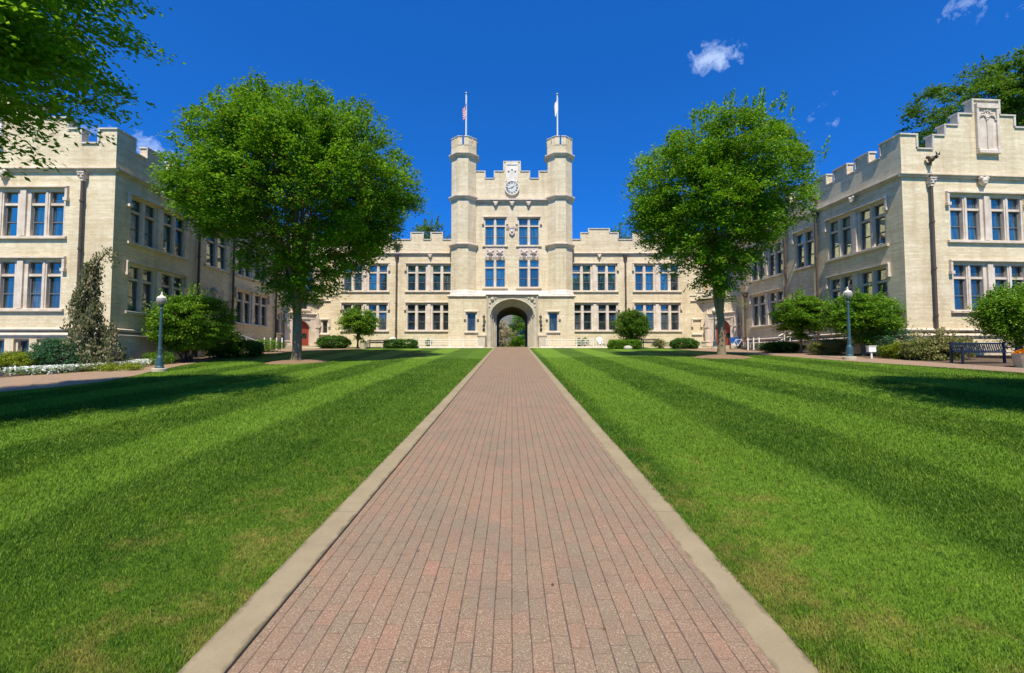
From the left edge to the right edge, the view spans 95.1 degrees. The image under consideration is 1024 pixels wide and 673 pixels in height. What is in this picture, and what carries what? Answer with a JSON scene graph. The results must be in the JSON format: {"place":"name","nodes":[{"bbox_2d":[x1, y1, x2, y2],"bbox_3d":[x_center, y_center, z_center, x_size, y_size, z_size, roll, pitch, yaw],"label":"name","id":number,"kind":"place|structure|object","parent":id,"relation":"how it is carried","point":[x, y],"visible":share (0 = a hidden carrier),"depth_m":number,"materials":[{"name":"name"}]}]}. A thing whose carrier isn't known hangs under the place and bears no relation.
{"place":"outdoors","nodes":[
{"label":"outdoors","id":0,"kind":"place"},
{"bbox_2d":[0,348,359,391],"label":"side walk","id":1,"kind":"structure","parent":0,"point":[39,381],"depth_m":17.72,"materials":[{"name":"beige concrete"}]},
{"bbox_2d":[302,347,493,347],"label":"forecourt","id":2,"kind":"structure","parent":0,"point":[371,347],"depth_m":40.27,"materials":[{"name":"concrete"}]},
{"bbox_2d":[410,338,477,345],"bbox_3d":[-5.750,0.521,39.696,5.790,0.865,0.090,0,-3,0],"label":"railing","id":3,"kind":"object","parent":2,"relation":"on","point":[449,339],"visible":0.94,"depth_m":39.68,"materials":[{"name":"white metal"}]},
{"bbox_2d":[417,346,483,347],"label":"kerb","id":4,"kind":"structure","parent":2,"relation":"on","point":[450,347],"depth_m":39.55,"materials":[{"name":"concrete"}]},
{"bbox_2d":[227,347,777,672],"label":"brick path","id":5,"kind":"structure","parent":0,"point":[510,481],"depth_m":3.12,"materials":[{"name":"red brick"}]},
{"bbox_2d":[0,348,1023,672],"bbox_3d":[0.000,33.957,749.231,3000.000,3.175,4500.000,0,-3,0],"label":"lawn","id":6,"kind":"structure","parent":0,"point":[394,354],"depth_m":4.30,"materials":[{"name":"green plant"}]},
{"bbox_2d":[0,0,185,181],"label":"overhanging tree","id":7,"kind":"object","parent":6,"relation":"on","point":[33,49],"visible":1,"depth_m":9.53,"materials":[{"name":"green plant"}]},
{"bbox_2d":[64,361,152,371],"bbox_3d":[-17.860,1.295,20.575,3.752,0.488,1.551,0,-3,0],"label":"ground cover","id":8,"kind":"object","parent":6,"relation":"on","point":[111,367],"visible":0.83,"depth_m":20.40,"materials":[{"name":"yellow plant"}]},
{"bbox_2d":[0,348,274,377],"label":"planting bed","id":9,"kind":"object","parent":6,"relation":"on","point":[5,375],"visible":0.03,"depth_m":19.54,"materials":[{"name":"soil"}]},
{"bbox_2d":[0,349,46,372],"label":"juniper bush","id":10,"kind":"object","parent":9,"relation":"on","point":[14,358],"visible":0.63,"depth_m":19.76,"materials":[{"name":"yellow plant"}]},
{"bbox_2d":[24,337,94,371],"bbox_3d":[-19.909,0.798,20.588,2.723,1.626,2.274,-2,-3,34],"label":"evergreen shrub","id":11,"kind":"object","parent":9,"relation":"on","point":[47,348],"visible":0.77,"depth_m":20.11,"materials":[{"name":"green plant"}]},
{"bbox_2d":[0,358,164,375],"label":"flower border","id":12,"kind":"object","parent":9,"relation":"on","point":[30,370],"visible":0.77,"depth_m":19.34,"materials":[{"name":"white plant"}]},
{"bbox_2d":[39,246,134,370],"bbox_3d":[-19.297,-1.298,21.555,3.338,5.862,3.336,0,-3,0],"label":"weeping tree","id":13,"kind":"object","parent":9,"relation":"on","point":[84,314],"visible":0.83,"depth_m":21.26,"materials":[{"name":"green plant"}]},
{"bbox_2d":[151,292,167,371],"bbox_3d":[-14.960,-0.116,19.925,0.560,3.620,0.560,0,-3,0],"label":"street lamp","id":14,"kind":"object","parent":6,"relation":"on","point":[161,299],"visible":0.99,"depth_m":19.86,"materials":[{"name":"metal"}]},
{"bbox_2d":[140,350,178,364],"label":"shrub","id":15,"kind":"object","parent":6,"relation":"on","point":[166,356],"visible":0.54,"depth_m":24.17,"materials":[{"name":"green plant"}]},
{"bbox_2d":[140,282,241,362],"bbox_3d":[-17.507,-0.761,25.505,4.939,4.491,3.820,0,-3,0],"label":"leafy shrub","id":16,"kind":"object","parent":6,"relation":"on","point":[189,332],"visible":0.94,"depth_m":25.05,"materials":[{"name":"green plant"}]},
{"bbox_2d":[199,320,245,357],"bbox_3d":[-17.723,0.146,28.511,2.710,2.482,2.581,0,-3,0],"label":"leafy shrub","id":17,"kind":"object","parent":6,"relation":"on","point":[220,351],"visible":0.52,"depth_m":28.27,"materials":[{"name":"green plant"}]},
{"bbox_2d":[226,339,265,356],"bbox_3d":[-16.869,0.688,29.605,2.564,1.278,2.213,0,-3,0],"label":"rounded hedge","id":18,"kind":"object","parent":6,"relation":"on","point":[252,348],"visible":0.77,"depth_m":29.10,"materials":[{"name":"green plant"}]},
{"bbox_2d":[253,337,286,351],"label":"shrub","id":19,"kind":"object","parent":6,"relation":"on","point":[269,345],"visible":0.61,"depth_m":33.06,"materials":[{"name":"green plant"}]},
{"bbox_2d":[266,359,326,364],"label":"mulch","id":20,"kind":"object","parent":6,"relation":"on","point":[289,361],"visible":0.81,"depth_m":24.10,"materials":[{"name":"brown soil"}]},
{"bbox_2d":[141,66,434,359],"bbox_3d":[-11.231,-5.885,25.154,14.048,15.107,11.837,0,-3,0],"label":"shade tree","id":21,"kind":"object","parent":20,"relation":"on","point":[325,162],"visible":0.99,"depth_m":22.58,"materials":[{"name":"green plant"}]},
{"bbox_2d":[316,335,352,348],"bbox_3d":[-14.697,0.452,38.639,3.076,1.206,2.162,0,-3,0],"label":"box mound","id":22,"kind":"object","parent":6,"relation":"on","point":[334,341],"visible":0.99,"depth_m":38.10,"materials":[{"name":"green plant"}]},
{"bbox_2d":[177,347,495,672],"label":"kerb","id":23,"kind":"structure","parent":6,"relation":"on","point":[227,644],"depth_m":3.11,"materials":[{"name":"concrete"}]},
{"bbox_2d":[334,303,381,347],"bbox_3d":[-12.745,-0.743,38.744,3.928,4.080,3.437,0,-3,0],"label":"tree","id":24,"kind":"object","parent":6,"relation":"on","point":[363,325],"visible":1,"depth_m":38.23,"materials":[{"name":"green plant"}]},
{"bbox_2d":[360,340,366,348],"bbox_3d":[-12.149,0.678,38.208,0.600,0.744,0.594,0,-3,0],"label":"flower planter","id":25,"kind":"object","parent":6,"relation":"on","point":[363,344],"visible":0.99,"depth_m":37.99,"materials":[{"name":"stone"}]},
{"bbox_2d":[367,339,385,348],"bbox_3d":[-11.171,0.625,38.736,1.420,0.770,0.650,0,-3,0],"label":"park bench","id":26,"kind":"object","parent":6,"relation":"on","point":[369,341],"visible":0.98,"depth_m":38.92,"materials":[{"name":"beige metal"}]},
{"bbox_2d":[382,338,417,348],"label":"box hedge","id":27,"kind":"object","parent":6,"relation":"on","point":[398,343],"visible":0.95,"depth_m":38.61,"materials":[{"name":"green plant"}]},
{"bbox_2d":[405,215,448,238],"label":"background tree","id":28,"kind":"object","parent":6,"relation":"on","point":[427,229],"visible":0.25,"depth_m":60.59,"materials":[{"name":"green plant"}]},
{"bbox_2d":[499,320,513,346],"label":"blossoming shrub","id":29,"kind":"object","parent":6,"relation":"on","point":[502,335],"visible":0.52,"depth_m":72.88,"materials":[{"name":"beige plant"}]},
{"bbox_2d":[501,315,520,342],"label":"brick house","id":30,"kind":"structure","parent":6,"relation":"on","point":[505,318],"depth_m":89.71,"materials":[{"name":"brick"}]},
{"bbox_2d":[0,94,1023,362],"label":"college building","id":31,"kind":"structure","parent":6,"relation":"on","point":[930,236],"depth_m":27.38,"materials":[{"name":"stone"}]},
{"bbox_2d":[0,339,3,354],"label":"window","id":32,"kind":"structure","parent":31,"relation":"in","point":[1,340],"depth_m":23.25,"materials":[{"name":"glass"}]},
{"bbox_2d":[16,339,28,352],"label":"window","id":33,"kind":"structure","parent":31,"relation":"in","point":[20,343],"depth_m":23.20,"materials":[{"name":"stone"}]},
{"bbox_2d":[0,256,66,311],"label":"window","id":34,"kind":"structure","parent":31,"relation":"in","point":[23,283],"depth_m":23.29,"materials":[{"name":"stone"}]},
{"bbox_2d":[0,185,69,238],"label":"window","id":35,"kind":"structure","parent":31,"relation":"in","point":[24,213],"depth_m":23.42,"materials":[{"name":"stone"}]},
{"bbox_2d":[124,260,188,315],"bbox_3d":[-19.915,-2.478,26.216,0.470,2.760,4.560,0,-3,0],"label":"window","id":36,"kind":"structure","parent":31,"relation":"in","point":[142,282],"depth_m":25.66,"materials":[{"name":"stone"}]},
{"bbox_2d":[126,191,190,260],"bbox_3d":[-19.915,-6.060,26.375,0.470,2.690,4.560,0,-3,0],"label":"window","id":37,"kind":"structure","parent":31,"relation":"in","point":[150,226],"depth_m":26.10,"materials":[{"name":"stone"}]},
{"bbox_2d":[204,233,230,272],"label":"window","id":38,"kind":"structure","parent":31,"relation":"in","point":[214,251],"depth_m":31.43,"materials":[{"name":"stone"}]},
{"bbox_2d":[234,287,270,327],"bbox_3d":[-19.915,-2.137,35.805,0.470,2.690,4.770,0,-3,0],"label":"window","id":39,"kind":"structure","parent":31,"relation":"in","point":[253,307],"depth_m":35.63,"materials":[{"name":"stone"}]},
{"bbox_2d":[235,239,269,283],"bbox_3d":[-19.915,-5.637,35.886,0.470,2.690,4.620,0,-3,0],"label":"window","id":40,"kind":"structure","parent":31,"relation":"in","point":[241,274],"depth_m":35.50,"materials":[{"name":"stone"}]},
{"bbox_2d":[276,310,283,334],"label":"window","id":41,"kind":"structure","parent":31,"relation":"in","point":[278,314],"depth_m":40.03,"materials":[{"name":"stone"}]},
{"bbox_2d":[292,321,308,345],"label":"door","id":42,"kind":"structure","parent":31,"relation":"in","point":[305,329],"depth_m":42.01,"materials":[{"name":"red wood"}]},
{"bbox_2d":[301,301,310,310],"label":"window","id":43,"kind":"structure","parent":31,"relation":"in","point":[304,308],"depth_m":42.01,"materials":[{"name":"stone"}]},
{"bbox_2d":[319,318,330,334],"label":"window","id":44,"kind":"structure","parent":31,"relation":"in","point":[325,321],"depth_m":42.70,"materials":[{"name":"stone"}]},
{"bbox_2d":[339,302,389,331],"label":"window","id":45,"kind":"structure","parent":31,"relation":"in","point":[381,310],"depth_m":42.80,"materials":[{"name":"stone"}]},
{"bbox_2d":[343,262,389,291],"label":"window","id":46,"kind":"structure","parent":31,"relation":"in","point":[379,281],"depth_m":43.03,"materials":[{"name":"stone"}]},
{"bbox_2d":[404,302,447,331],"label":"window","id":47,"kind":"structure","parent":31,"relation":"in","point":[419,317],"depth_m":42.82,"materials":[{"name":"stone"}]},
{"bbox_2d":[404,262,450,291],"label":"window","id":48,"kind":"structure","parent":31,"relation":"in","point":[419,277],"depth_m":43.03,"materials":[{"name":"stone"}]},
{"bbox_2d":[465,92,466,134],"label":"flagpole","id":49,"kind":"object","parent":31,"relation":"on","point":[466,116],"visible":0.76,"depth_m":43.16,"materials":[{"name":"white metal"}]},
{"bbox_2d":[462,103,466,119],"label":"flag","id":50,"kind":"object","parent":49,"relation":"hanging from","point":[464,111],"visible":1,"depth_m":43.12,"materials":[{"name":"fabric"}]},
{"bbox_2d":[464,311,478,332],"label":"window","id":51,"kind":"structure","parent":31,"relation":"in","point":[471,317],"depth_m":41.30,"materials":[{"name":"stone"}]},
{"bbox_2d":[482,216,507,246],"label":"window","id":52,"kind":"structure","parent":31,"relation":"in","point":[494,228],"depth_m":42.53,"materials":[{"name":"glass"}]},
{"bbox_2d":[482,259,507,288],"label":"window","id":53,"kind":"structure","parent":31,"relation":"in","point":[494,269],"depth_m":42.36,"materials":[{"name":"glass"}]},
{"bbox_2d":[516,216,541,246],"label":"window","id":54,"kind":"structure","parent":31,"relation":"in","point":[528,228],"depth_m":42.53,"materials":[{"name":"glass"}]},
{"bbox_2d":[516,259,541,288],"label":"window","id":55,"kind":"structure","parent":31,"relation":"in","point":[528,269],"depth_m":42.36,"materials":[{"name":"stone"}]},
{"bbox_2d":[546,311,560,332],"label":"window","id":56,"kind":"structure","parent":31,"relation":"in","point":[552,316],"depth_m":41.28,"materials":[{"name":"stone"}]},
{"bbox_2d":[556,93,557,134],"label":"flagpole","id":57,"kind":"object","parent":31,"relation":"on","point":[557,114],"visible":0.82,"depth_m":43.15,"materials":[{"name":"white metal"}]},
{"bbox_2d":[554,98,557,115],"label":"flag","id":58,"kind":"object","parent":57,"relation":"hanging from","point":[555,107],"visible":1,"depth_m":43.18,"materials":[{"name":"white fabric"}]},
{"bbox_2d":[572,262,618,291],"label":"window","id":59,"kind":"structure","parent":31,"relation":"in","point":[585,277],"depth_m":43.02,"materials":[{"name":"stone"}]},
{"bbox_2d":[574,302,619,331],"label":"window","id":60,"kind":"structure","parent":31,"relation":"in","point":[588,317],"depth_m":42.83,"materials":[{"name":"stone"}]},
{"bbox_2d":[632,262,681,291],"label":"window","id":61,"kind":"structure","parent":31,"relation":"in","point":[645,278],"depth_m":43.03,"materials":[{"name":"stone"}]},
{"bbox_2d":[633,302,682,331],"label":"window","id":62,"kind":"structure","parent":31,"relation":"in","point":[664,317],"depth_m":42.82,"materials":[{"name":"stone"}]},
{"bbox_2d":[691,318,702,334],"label":"window","id":63,"kind":"structure","parent":31,"relation":"in","point":[692,319],"depth_m":42.55,"materials":[{"name":"stone"}]},
{"bbox_2d":[716,321,730,344],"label":"door","id":64,"kind":"structure","parent":31,"relation":"in","point":[727,327],"depth_m":41.05,"materials":[{"name":"red wood"}]},
{"bbox_2d":[729,316,741,333],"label":"window","id":65,"kind":"structure","parent":31,"relation":"in","point":[740,320],"depth_m":39.80,"materials":[{"name":"stone"}]},
{"bbox_2d":[749,238,783,282],"bbox_3d":[19.233,-5.663,35.313,0.470,2.690,4.320,0,-3,-4],"label":"window","id":66,"kind":"structure","parent":31,"relation":"in","point":[775,267],"depth_m":34.92,"materials":[{"name":"stone"}]},
{"bbox_2d":[748,286,784,327],"bbox_3d":[19.235,-2.107,35.130,0.470,2.710,4.370,0,-3,-4],"label":"window","id":67,"kind":"structure","parent":31,"relation":"in","point":[762,304],"depth_m":35.50,"materials":[{"name":"stone"}]},
{"bbox_2d":[790,225,814,271],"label":"window","id":68,"kind":"structure","parent":31,"relation":"in","point":[804,241],"depth_m":31.13,"materials":[{"name":"stone"}]},
{"bbox_2d":[823,195,888,262],"bbox_3d":[19.819,-6.033,26.982,0.470,2.690,4.560,0,-3,-4],"label":"window","id":69,"kind":"structure","parent":31,"relation":"in","point":[863,229],"depth_m":26.74,"materials":[{"name":"stone"}]},
{"bbox_2d":[824,262,890,303],"bbox_3d":[19.811,-2.452,26.812,0.773,2.760,4.561,0,-3,0],"label":"window","id":70,"kind":"structure","parent":31,"relation":"in","point":[876,278],"depth_m":26.52,"materials":[{"name":"stone"}]},
{"bbox_2d":[945,191,1023,243],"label":"window","id":71,"kind":"structure","parent":31,"relation":"in","point":[985,218],"depth_m":24.32,"materials":[{"name":"stone"}]},
{"bbox_2d":[948,259,1023,312],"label":"window","id":72,"kind":"structure","parent":31,"relation":"in","point":[969,280],"depth_m":24.14,"materials":[{"name":"stone"}]},
{"bbox_2d":[505,315,524,346],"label":"courtyard tree","id":73,"kind":"object","parent":6,"relation":"on","point":[518,340],"visible":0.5,"depth_m":73.36,"materials":[{"name":"green plant"}]},
{"bbox_2d":[611,222,631,238],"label":"background tree","id":74,"kind":"object","parent":6,"relation":"on","point":[621,234],"visible":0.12,"depth_m":59.07,"materials":[{"name":"green plant"}]},
{"bbox_2d":[606,339,642,348],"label":"box hedge","id":75,"kind":"object","parent":6,"relation":"on","point":[621,344],"visible":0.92,"depth_m":37.75,"materials":[{"name":"green plant"}]},
{"bbox_2d":[609,307,654,340],"bbox_3d":[9.978,-0.599,38.993,3.733,3.778,3.224,0,-3,0],"label":"tree","id":76,"kind":"object","parent":6,"relation":"on","point":[632,321],"visible":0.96,"depth_m":38.47,"materials":[{"name":"green plant"}]},
{"bbox_2d":[641,338,660,348],"bbox_3d":[11.504,0.575,38.738,1.520,0.870,0.650,0,-3,0],"label":"park bench","id":77,"kind":"object","parent":6,"relation":"on","point":[643,342],"visible":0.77,"depth_m":38.92,"materials":[{"name":"black metal"}]},
{"bbox_2d":[651,339,669,348],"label":"grass clump","id":78,"kind":"object","parent":6,"relation":"on","point":[657,344],"visible":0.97,"depth_m":38.50,"materials":[{"name":"green plant"}]},
{"bbox_2d":[526,347,820,672],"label":"kerb","id":79,"kind":"structure","parent":6,"relation":"on","point":[777,646],"depth_m":3.09,"materials":[{"name":"concrete"}]},
{"bbox_2d":[669,337,699,348],"bbox_3d":[13.999,0.540,38.003,2.656,1.052,1.972,0,-3,0],"label":"box mound","id":80,"kind":"object","parent":6,"relation":"on","point":[683,343],"visible":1,"depth_m":37.52,"materials":[{"name":"green plant"}]},
{"bbox_2d":[695,354,752,358],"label":"mulch","id":81,"kind":"object","parent":6,"relation":"on","point":[712,356],"visible":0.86,"depth_m":23.80,"materials":[{"name":"brown soil"}]},
{"bbox_2d":[619,86,829,354],"bbox_3d":[10.761,-5.489,24.787,10.182,13.764,9.532,0,-3,0],"label":"shade tree","id":82,"kind":"object","parent":81,"relation":"on","point":[745,198],"visible":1,"depth_m":23.12,"materials":[{"name":"green plant"}]},
{"bbox_2d":[730,337,738,348],"bbox_3d":[17.773,0.587,37.401,0.700,1.050,0.080,0,-3,0],"label":"notice board","id":83,"kind":"object","parent":6,"relation":"on","point":[732,339],"visible":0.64,"depth_m":37.37,"materials":[{"name":"blue metal"}]},
{"bbox_2d":[765,284,829,352],"bbox_3d":[17.010,-0.891,27.649,3.977,4.404,3.536,0,-3,0],"label":"tree","id":84,"kind":"object","parent":6,"relation":"on","point":[796,315],"visible":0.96,"depth_m":27.06,"materials":[{"name":"green plant"}]},
{"bbox_2d":[807,338,846,354],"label":"grassy hedge","id":85,"kind":"object","parent":6,"relation":"on","point":[826,346],"visible":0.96,"depth_m":25.02,"materials":[{"name":"green plant"}]},
{"bbox_2d":[842,287,856,359],"bbox_3d":[15.690,-0.530,21.815,0.560,3.620,0.560,0,-3,0],"label":"street lamp","id":86,"kind":"object","parent":6,"relation":"on","point":[847,296],"visible":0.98,"depth_m":21.74,"materials":[{"name":"metal"}]},
{"bbox_2d":[866,346,875,357],"bbox_3d":[17.039,0.794,22.187,0.380,0.720,0.200,0,-3,0],"label":"utility sign","id":87,"kind":"object","parent":6,"relation":"on","point":[870,349],"visible":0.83,"depth_m":22.12,"materials":[{"name":"white metal"}]},
{"bbox_2d":[887,45,1023,147],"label":"background tree","id":88,"kind":"object","parent":6,"relation":"on","point":[1008,91],"visible":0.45,"depth_m":38.78,"materials":[{"name":"green plant"}]},
{"bbox_2d":[1011,349,1023,367],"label":"flower planter","id":89,"kind":"object","parent":6,"relation":"on","point":[1017,356],"visible":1,"depth_m":16.84,"materials":[{"name":"concrete"}]},
{"bbox_2d":[5,0,1023,336],"label":"sky","id":90,"kind":"structure","parent":0,"point":[622,73],"materials":[{"name":"blue"}]},
{"bbox_2d":[529,347,710,347],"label":"forecourt","id":91,"kind":"structure","parent":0,"point":[642,347],"depth_m":40.27,"materials":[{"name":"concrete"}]},
{"bbox_2d":[546,338,593,345],"bbox_3d":[4.900,0.521,39.696,4.090,0.865,0.090,0,-3,0],"label":"railing","id":92,"kind":"object","parent":91,"relation":"on","point":[561,339],"visible":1,"depth_m":39.68,"materials":[{"name":"white metal"}]},
{"bbox_2d":[540,346,606,347],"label":"kerb","id":93,"kind":"structure","parent":91,"relation":"on","point":[573,346],"depth_m":39.55,"materials":[{"name":"concrete"}]},
{"bbox_2d":[575,337,582,345],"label":"flower pot plant","id":94,"kind":"object","parent":91,"relation":"on","point":[579,342],"visible":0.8,"depth_m":40.00,"materials":[{"name":"beige plant"}]},
{"bbox_2d":[581,337,589,345],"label":"flower pot plant","id":95,"kind":"object","parent":91,"relation":"on","point":[586,343],"visible":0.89,"depth_m":40.05,"materials":[{"name":"beige plant"}]},
{"bbox_2d":[596,337,608,347],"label":"garden chair","id":96,"kind":"object","parent":91,"relation":"on","point":[600,341],"visible":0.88,"depth_m":40.15,"materials":[{"name":"white paint"}]},
{"bbox_2d":[669,348,1023,372],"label":"side walk","id":97,"kind":"structure","parent":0,"point":[916,363],"depth_m":20.71,"materials":[{"name":"beige concrete"}]},
{"bbox_2d":[711,308,716,348],"bbox_3d":[16.600,-0.611,38.365,0.560,3.620,0.560,0,-3,0],"label":"street lamp","id":98,"kind":"object","parent":97,"relation":"on","point":[714,341],"visible":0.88,"depth_m":38.27,"materials":[{"name":"metal"}]},
{"bbox_2d":[729,337,746,349],"bbox_3d":[17.706,0.538,36.612,1.736,0.992,0.509,1,-3,-15],"label":"bicycle","id":99,"kind":"object","parent":97,"relation":"on","point":[739,343],"visible":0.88,"depth_m":36.64,"materials":[{"name":"white metal"}]},
{"bbox_2d":[948,342,1018,363],"bbox_3d":[18.841,0.654,18.715,2.120,0.910,0.650,0,-3,3],"label":"park bench","id":100,"kind":"object","parent":97,"relation":"on","point":[962,348],"visible":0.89,"depth_m":18.93,"materials":[{"name":"metal"}]},
{"bbox_2d":[736,348,1013,366],"bbox_3d":[25.507,1.047,27.681,16.986,1.130,22.200,0,-3,0],"label":"planting bed","id":101,"kind":"object","parent":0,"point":[993,360],"visible":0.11,"depth_m":20.62,"materials":[{"name":"soil"}]},
{"bbox_2d":[754,340,806,352],"bbox_3d":[16.940,0.607,29.540,3.455,0.969,1.884,0,-3,0],"label":"fern hedge","id":102,"kind":"object","parent":101,"relation":"on","point":[780,346],"visible":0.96,"depth_m":29.21,"materials":[{"name":"green plant"}]},
{"bbox_2d":[809,284,913,355],"bbox_3d":[18.191,-0.712,24.161,4.578,4.032,3.392,0,-3,0],"label":"tree","id":103,"kind":"object","parent":101,"relation":"on","point":[872,317],"visible":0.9,"depth_m":23.73,"materials":[{"name":"green plant"}]},
{"bbox_2d":[876,341,907,358],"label":"shrub","id":104,"kind":"object","parent":101,"relation":"on","point":[893,349],"visible":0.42,"depth_m":22.08,"materials":[{"name":"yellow plant"}]},
{"bbox_2d":[875,328,916,353],"bbox_3d":[19.080,0.326,22.980,2.250,1.506,1.453,0,-3,0],"label":"evergreen shrub","id":105,"kind":"object","parent":101,"relation":"on","point":[893,338],"visible":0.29,"depth_m":23.01,"materials":[{"name":"green plant"}]},
{"bbox_2d":[894,326,988,360],"bbox_3d":[19.200,0.319,21.109,3.703,1.574,2.347,0,-3,0],"label":"shrub","id":106,"kind":"object","parent":101,"relation":"on","point":[936,347],"visible":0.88,"depth_m":20.67,"materials":[{"name":"green plant"}]},
{"bbox_2d":[958,277,1023,351],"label":"viburnum","id":107,"kind":"object","parent":101,"relation":"on","point":[1000,310],"visible":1,"depth_m":21.16,"materials":[{"name":"green plant"}]}
]}

